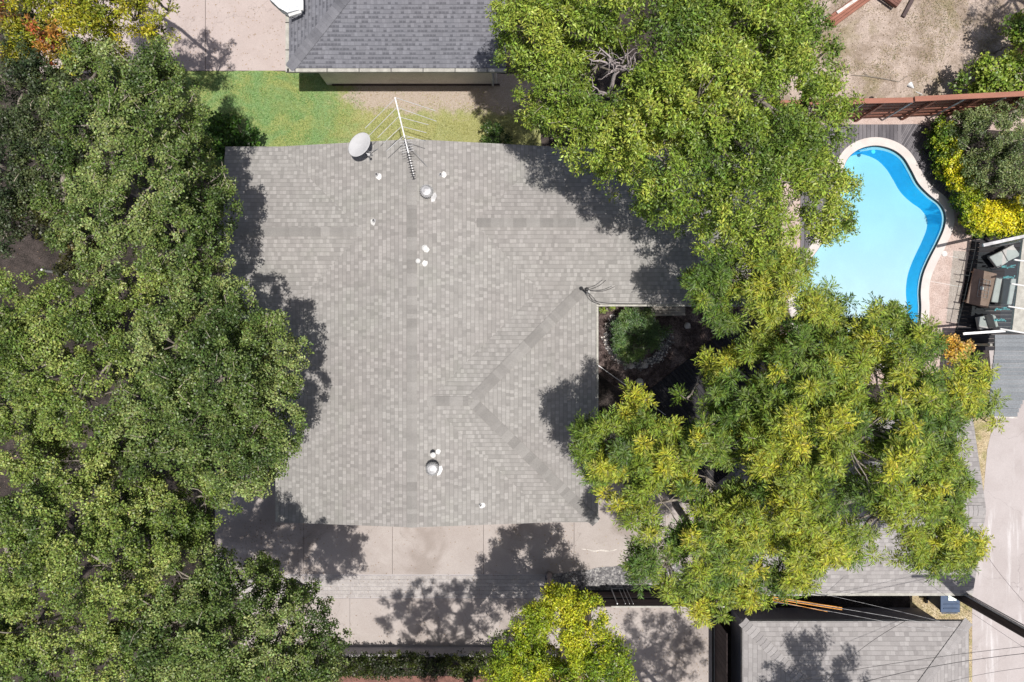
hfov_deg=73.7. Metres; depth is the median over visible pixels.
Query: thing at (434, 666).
clipped hedge
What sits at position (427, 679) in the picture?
brick path
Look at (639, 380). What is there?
garden stone
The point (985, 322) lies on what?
arm chair
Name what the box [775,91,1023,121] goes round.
slat fence
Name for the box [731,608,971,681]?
hipped garage
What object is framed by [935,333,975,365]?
autumn shrub
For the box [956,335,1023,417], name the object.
panel shed
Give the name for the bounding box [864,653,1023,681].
overhead wire
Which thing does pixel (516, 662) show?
young tree
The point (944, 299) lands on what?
pool deck
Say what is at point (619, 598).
board fence
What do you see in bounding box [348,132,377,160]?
satellite dish
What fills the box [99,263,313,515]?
oak tree
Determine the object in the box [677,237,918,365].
pistache tree
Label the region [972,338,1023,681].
alley
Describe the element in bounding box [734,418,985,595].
gabled garage
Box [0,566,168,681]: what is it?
oak tree
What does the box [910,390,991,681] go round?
verge
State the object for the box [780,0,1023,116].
bare yard
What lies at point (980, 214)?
clipped hedge
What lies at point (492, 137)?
leafy shrub
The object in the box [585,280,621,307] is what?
service mast
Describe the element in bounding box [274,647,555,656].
retaining wall
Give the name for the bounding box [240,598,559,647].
driveway
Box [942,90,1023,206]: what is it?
olive tree
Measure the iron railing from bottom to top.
0.420 m
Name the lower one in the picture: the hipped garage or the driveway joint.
the hipped garage
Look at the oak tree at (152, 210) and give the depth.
16.96 m
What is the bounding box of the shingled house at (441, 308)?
[218,139,758,527]
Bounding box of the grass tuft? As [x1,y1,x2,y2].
[599,306,615,313]
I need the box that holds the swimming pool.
[788,137,953,369]
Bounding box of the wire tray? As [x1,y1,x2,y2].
[977,279,990,297]
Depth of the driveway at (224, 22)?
24.99 m
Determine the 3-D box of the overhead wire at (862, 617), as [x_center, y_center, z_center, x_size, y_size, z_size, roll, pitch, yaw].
[10.711,8.705,21.600,4.845,0.408,0.008,9,90,0]
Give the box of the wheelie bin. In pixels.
[924,596,959,613]
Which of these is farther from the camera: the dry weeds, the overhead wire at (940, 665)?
the dry weeds
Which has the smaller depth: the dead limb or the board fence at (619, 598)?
the dead limb
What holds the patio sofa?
on the patio deck at (969, 312)
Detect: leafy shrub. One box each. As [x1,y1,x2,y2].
[199,108,261,164]
[479,119,514,143]
[948,47,1023,106]
[994,8,1023,59]
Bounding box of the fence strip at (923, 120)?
[780,115,1023,130]
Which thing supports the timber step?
on the planting bed at (691, 341)
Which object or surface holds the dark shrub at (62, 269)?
on the ground at (30, 254)
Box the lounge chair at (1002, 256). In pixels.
[987,245,1018,267]
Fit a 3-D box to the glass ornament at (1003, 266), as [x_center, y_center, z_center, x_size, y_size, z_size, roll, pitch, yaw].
[17.525,-2.617,24.535,0.491,0.930,0.138,-4,90,0]
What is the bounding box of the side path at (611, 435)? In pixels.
[603,430,718,465]
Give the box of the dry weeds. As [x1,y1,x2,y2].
[821,0,1020,89]
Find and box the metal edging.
[598,365,664,414]
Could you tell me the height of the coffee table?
0.380 m
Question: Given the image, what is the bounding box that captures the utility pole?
[951,594,1023,637]
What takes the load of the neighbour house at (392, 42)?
on the ground at (30, 254)
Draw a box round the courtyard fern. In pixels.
[609,306,675,365]
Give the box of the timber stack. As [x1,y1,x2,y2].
[826,0,869,25]
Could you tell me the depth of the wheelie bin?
23.95 m
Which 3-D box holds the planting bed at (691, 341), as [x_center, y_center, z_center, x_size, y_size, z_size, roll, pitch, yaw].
[5.786,-0.046,24.986,5.859,0.001,4.394,0,90,0]
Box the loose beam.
[901,0,913,17]
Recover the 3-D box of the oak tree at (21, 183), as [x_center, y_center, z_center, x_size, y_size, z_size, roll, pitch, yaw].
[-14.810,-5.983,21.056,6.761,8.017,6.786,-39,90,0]
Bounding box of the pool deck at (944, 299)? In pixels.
[780,164,979,384]
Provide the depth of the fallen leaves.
24.97 m
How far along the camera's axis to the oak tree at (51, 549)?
16.72 m
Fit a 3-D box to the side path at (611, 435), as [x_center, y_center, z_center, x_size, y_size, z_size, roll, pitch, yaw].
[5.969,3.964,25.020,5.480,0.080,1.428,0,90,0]
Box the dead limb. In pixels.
[582,37,643,103]
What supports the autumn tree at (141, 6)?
on the ground at (30, 254)
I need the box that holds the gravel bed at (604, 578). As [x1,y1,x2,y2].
[545,564,694,589]
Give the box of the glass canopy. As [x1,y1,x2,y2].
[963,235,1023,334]
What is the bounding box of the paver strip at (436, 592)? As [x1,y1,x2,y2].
[235,575,544,597]
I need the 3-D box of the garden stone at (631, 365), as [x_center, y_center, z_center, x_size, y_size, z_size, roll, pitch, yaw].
[4.366,0.917,24.959,0.229,0.063,0.227,19,90,0]
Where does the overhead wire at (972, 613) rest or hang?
attached to the utility pole
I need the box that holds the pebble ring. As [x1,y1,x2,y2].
[601,313,674,370]
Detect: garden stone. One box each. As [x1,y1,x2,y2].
[628,363,634,368]
[635,378,643,384]
[684,322,690,328]
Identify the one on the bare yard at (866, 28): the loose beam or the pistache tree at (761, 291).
the loose beam
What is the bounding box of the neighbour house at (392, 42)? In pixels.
[270,0,505,85]
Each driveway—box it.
[32,0,284,72]
[215,470,741,574]
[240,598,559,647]
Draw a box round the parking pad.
[591,607,711,681]
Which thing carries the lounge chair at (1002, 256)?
on the patio deck at (969, 312)
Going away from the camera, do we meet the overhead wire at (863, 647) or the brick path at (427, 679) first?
the overhead wire at (863, 647)
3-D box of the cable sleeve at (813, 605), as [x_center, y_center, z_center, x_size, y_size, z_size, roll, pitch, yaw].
[9.388,8.373,21.715,2.177,0.152,0.026,8,90,0]
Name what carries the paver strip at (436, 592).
on the ground at (30, 254)
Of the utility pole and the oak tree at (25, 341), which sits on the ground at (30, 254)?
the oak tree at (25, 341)
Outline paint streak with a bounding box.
[583,549,616,551]
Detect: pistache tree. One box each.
[566,377,776,629]
[668,299,1011,604]
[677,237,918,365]
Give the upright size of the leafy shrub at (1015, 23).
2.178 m
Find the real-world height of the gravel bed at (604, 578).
0.001 m
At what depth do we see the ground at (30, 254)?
25.00 m
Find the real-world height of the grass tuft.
0.594 m
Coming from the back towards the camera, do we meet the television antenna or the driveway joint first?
the driveway joint
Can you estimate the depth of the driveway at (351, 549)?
24.97 m
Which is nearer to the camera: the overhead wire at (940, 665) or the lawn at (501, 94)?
the overhead wire at (940, 665)
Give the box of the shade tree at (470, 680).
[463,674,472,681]
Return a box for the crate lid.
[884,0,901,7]
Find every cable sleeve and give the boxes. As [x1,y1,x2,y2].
[775,597,841,607]
[777,599,841,609]
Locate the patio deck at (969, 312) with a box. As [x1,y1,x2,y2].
[952,232,1023,349]
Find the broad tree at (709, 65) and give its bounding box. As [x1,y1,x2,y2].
[484,0,866,277]
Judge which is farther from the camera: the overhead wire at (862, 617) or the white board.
the white board
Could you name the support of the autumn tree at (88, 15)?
on the ground at (30, 254)
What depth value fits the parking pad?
24.97 m
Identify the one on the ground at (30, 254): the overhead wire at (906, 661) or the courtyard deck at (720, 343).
the courtyard deck at (720, 343)
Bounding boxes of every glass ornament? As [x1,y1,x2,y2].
[985,307,1009,310]
[992,265,1015,269]
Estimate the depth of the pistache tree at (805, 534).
16.68 m
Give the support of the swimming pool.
in the ground at (30, 254)
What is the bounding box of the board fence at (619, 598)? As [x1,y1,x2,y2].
[562,588,733,607]
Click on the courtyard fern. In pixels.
(649, 333)
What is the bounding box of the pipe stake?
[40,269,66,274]
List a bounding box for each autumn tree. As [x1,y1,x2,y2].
[0,0,146,84]
[102,0,180,44]
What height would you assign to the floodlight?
2.161 m
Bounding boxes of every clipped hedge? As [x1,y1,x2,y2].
[296,646,563,681]
[920,113,1023,239]
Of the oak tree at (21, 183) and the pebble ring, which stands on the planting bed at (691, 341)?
the pebble ring
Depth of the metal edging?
24.85 m
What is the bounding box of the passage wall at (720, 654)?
[714,613,727,681]
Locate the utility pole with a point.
(976, 604)
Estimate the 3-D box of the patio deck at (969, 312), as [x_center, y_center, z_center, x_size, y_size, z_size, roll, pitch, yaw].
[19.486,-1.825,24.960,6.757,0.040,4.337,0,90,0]
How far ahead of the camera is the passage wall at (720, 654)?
24.21 m
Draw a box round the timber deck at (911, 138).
[800,124,954,253]
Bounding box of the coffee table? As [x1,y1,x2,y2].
[962,268,996,307]
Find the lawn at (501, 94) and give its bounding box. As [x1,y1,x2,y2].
[164,71,540,172]
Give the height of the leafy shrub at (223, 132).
1.959 m
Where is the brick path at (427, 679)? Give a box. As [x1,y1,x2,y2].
[266,676,585,681]
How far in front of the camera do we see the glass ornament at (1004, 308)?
24.09 m
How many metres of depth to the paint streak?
24.97 m
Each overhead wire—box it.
[776,598,966,630]
[776,602,928,630]
[790,646,1023,681]
[827,621,904,680]
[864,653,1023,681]
[928,583,1019,644]
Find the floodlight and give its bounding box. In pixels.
[907,82,921,95]
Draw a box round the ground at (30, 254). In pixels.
[0,0,1023,681]
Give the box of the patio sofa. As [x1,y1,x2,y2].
[990,278,1015,304]
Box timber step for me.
[632,306,684,315]
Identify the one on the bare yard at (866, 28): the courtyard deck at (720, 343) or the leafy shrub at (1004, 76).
the leafy shrub at (1004, 76)
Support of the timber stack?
on the bare yard at (866, 28)
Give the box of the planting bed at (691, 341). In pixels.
[596,304,749,397]
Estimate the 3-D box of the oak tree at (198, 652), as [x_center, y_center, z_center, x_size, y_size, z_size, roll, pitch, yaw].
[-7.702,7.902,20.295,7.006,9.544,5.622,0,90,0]
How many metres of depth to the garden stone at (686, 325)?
24.94 m
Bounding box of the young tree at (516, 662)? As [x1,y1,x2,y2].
[479,571,638,681]
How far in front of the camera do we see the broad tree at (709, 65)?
16.06 m
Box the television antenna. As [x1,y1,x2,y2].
[365,97,435,175]
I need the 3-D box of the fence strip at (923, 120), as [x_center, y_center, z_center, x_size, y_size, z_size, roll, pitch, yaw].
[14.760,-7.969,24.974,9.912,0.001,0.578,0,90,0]
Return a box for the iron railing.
[950,238,976,335]
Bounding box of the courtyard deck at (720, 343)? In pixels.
[635,318,800,498]
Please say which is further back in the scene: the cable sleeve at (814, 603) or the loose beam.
the loose beam
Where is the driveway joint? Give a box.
[205,0,205,70]
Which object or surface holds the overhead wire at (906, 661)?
attached to the utility pole
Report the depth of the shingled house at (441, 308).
21.95 m
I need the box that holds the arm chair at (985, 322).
[975,314,997,329]
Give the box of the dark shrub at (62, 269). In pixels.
[10,198,105,285]
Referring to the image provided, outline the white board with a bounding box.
[836,0,857,13]
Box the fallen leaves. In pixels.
[0,0,1014,681]
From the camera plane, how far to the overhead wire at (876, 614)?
21.32 m
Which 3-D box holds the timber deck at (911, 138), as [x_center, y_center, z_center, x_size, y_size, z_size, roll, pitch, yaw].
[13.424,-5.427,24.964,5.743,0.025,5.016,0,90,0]
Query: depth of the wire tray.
24.57 m
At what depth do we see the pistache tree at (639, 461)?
17.45 m
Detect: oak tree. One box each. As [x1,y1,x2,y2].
[0,6,103,258]
[0,256,174,447]
[0,409,229,631]
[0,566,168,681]
[22,32,243,296]
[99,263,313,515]
[102,534,351,681]

